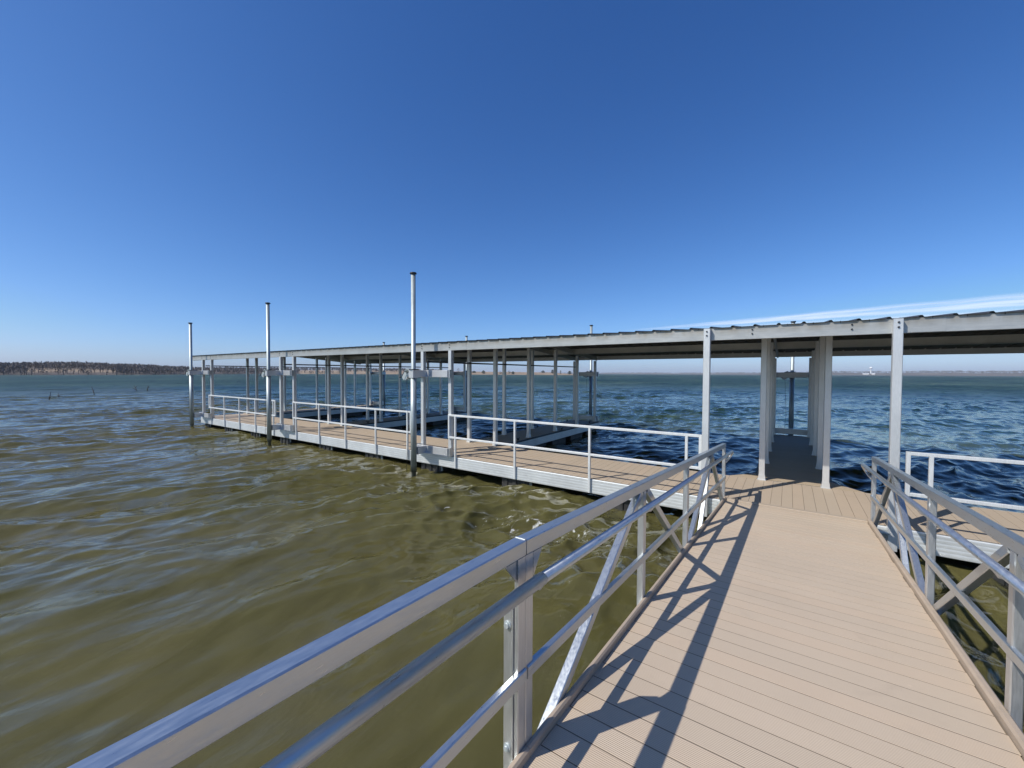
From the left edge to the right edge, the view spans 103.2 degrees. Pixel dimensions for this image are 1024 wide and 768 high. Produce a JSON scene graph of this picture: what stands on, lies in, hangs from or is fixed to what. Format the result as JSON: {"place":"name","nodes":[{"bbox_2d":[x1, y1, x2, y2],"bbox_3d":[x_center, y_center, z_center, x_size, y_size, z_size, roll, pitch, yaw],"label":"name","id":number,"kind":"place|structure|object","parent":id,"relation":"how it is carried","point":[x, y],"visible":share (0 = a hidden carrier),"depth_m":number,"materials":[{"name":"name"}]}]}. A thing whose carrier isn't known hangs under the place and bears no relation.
{"place":"outdoors","nodes":[
{"label":"outdoors","id":0,"kind":"place"},
{"bbox_2d":[0,367,572,374],"bbox_3d":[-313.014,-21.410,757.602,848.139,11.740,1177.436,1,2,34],"label":"shore","id":1,"kind":"structure","parent":0,"point":[97,372],"depth_m":361.14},
{"bbox_2d":[1,367,339,374],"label":"shore thicket","id":2,"kind":"object","parent":1,"relation":"on","point":[126,370],"visible":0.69,"depth_m":308.27,"materials":[{"name":"plant"}]},
{"bbox_2d":[0,361,437,373],"bbox_3d":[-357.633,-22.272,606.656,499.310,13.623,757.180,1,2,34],"label":"woodland","id":3,"kind":"object","parent":1,"relation":"on","point":[52,364],"visible":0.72,"depth_m":358.58,"materials":[{"name":"plant"}]},
{"bbox_2d":[0,374,1023,767],"bbox_3d":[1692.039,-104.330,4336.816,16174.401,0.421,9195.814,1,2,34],"label":"water","id":4,"kind":"structure","parent":0,"point":[160,558],"depth_m":5.84,"materials":[{"name":"liquid"}]},
{"bbox_2d":[183,322,193,426],"bbox_3d":[-13.318,0.544,16.767,0.408,6.130,0.252,1,2,25],"label":"mooring pile","id":5,"kind":"object","parent":4,"relation":"in","point":[190,372],"visible":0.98,"depth_m":16.68,"materials":[{"name":"metal"}]},
{"bbox_2d":[258,302,271,444],"bbox_3d":[-7.924,0.562,13.087,0.408,6.330,0.252,1,2,25],"label":"mooring pile","id":6,"kind":"object","parent":4,"relation":"in","point":[267,373],"visible":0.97,"depth_m":13.00,"materials":[{"name":"metal"}]},
{"bbox_2d":[378,342,385,405],"bbox_3d":[-7.796,0.461,24.433,0.408,5.940,0.252,1,2,25],"label":"mooring pile","id":7,"kind":"object","parent":4,"relation":"in","point":[384,371],"visible":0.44,"depth_m":24.34,"materials":[{"name":"metal"}]},
{"bbox_2d":[399,272,417,476],"bbox_3d":[-2.345,0.663,9.283,0.408,6.370,0.252,1,2,25],"label":"mooring pile","id":8,"kind":"object","parent":4,"relation":"in","point":[411,374],"visible":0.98,"depth_m":9.20,"materials":[{"name":"metal"}]},
{"bbox_2d":[461,336,467,406],"bbox_3d":[-2.424,0.548,20.770,0.408,6.000,0.252,1,2,25],"label":"mooring pile","id":9,"kind":"object","parent":4,"relation":"in","point":[466,377],"visible":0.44,"depth_m":20.67,"materials":[{"name":"metal"}]},
{"bbox_2d":[584,325,592,420],"bbox_3d":[3.180,0.610,16.947,0.408,6.120,0.252,1,2,25],"label":"mooring pile","id":10,"kind":"object","parent":4,"relation":"in","point":[590,385],"visible":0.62,"depth_m":16.86,"materials":[{"name":"metal"}]},
{"bbox_2d":[192,309,1023,586],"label":"dock","id":11,"kind":"object","parent":4,"relation":"on","point":[791,471],"visible":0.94,"depth_m":9.09,"materials":[{"name":"grey metal"}]},
{"bbox_2d":[67,443,1023,767],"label":"gangway","id":12,"kind":"object","parent":11,"relation":"attached to","point":[753,635],"visible":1,"depth_m":1.93,"materials":[{"name":"beige wood"}]},
{"bbox_2d":[781,321,795,434],"bbox_3d":[8.876,0.894,13.067,0.408,5.800,0.252,1,2,25],"label":"mooring pile","id":13,"kind":"object","parent":4,"relation":"in","point":[791,401],"visible":0.56,"depth_m":12.99,"materials":[{"name":"metal"}]},
{"bbox_2d":[0,0,1023,372],"label":"sky","id":14,"kind":"structure","parent":0,"point":[539,167],"materials":[{"name":"blue"}]},
{"bbox_2d":[566,372,1023,375],"bbox_3d":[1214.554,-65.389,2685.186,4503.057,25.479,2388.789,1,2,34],"label":"shore","id":15,"kind":"structure","parent":0,"point":[955,374],"depth_m":1560.31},
{"bbox_2d":[558,370,1023,373],"bbox_3d":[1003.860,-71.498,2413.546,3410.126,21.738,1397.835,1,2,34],"label":"woodland","id":16,"kind":"object","parent":15,"relation":"on","point":[1004,371],"visible":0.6,"depth_m":1678.14,"materials":[{"name":"plant"}]},
{"bbox_2d":[756,300,1023,321],"bbox_3d":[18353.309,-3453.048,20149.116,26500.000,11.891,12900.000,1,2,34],"label":"cloud","id":17,"kind":"structure","parent":0,"point":[954,307],"depth_m":16988.76,"materials":[{"name":"white"}]}
]}

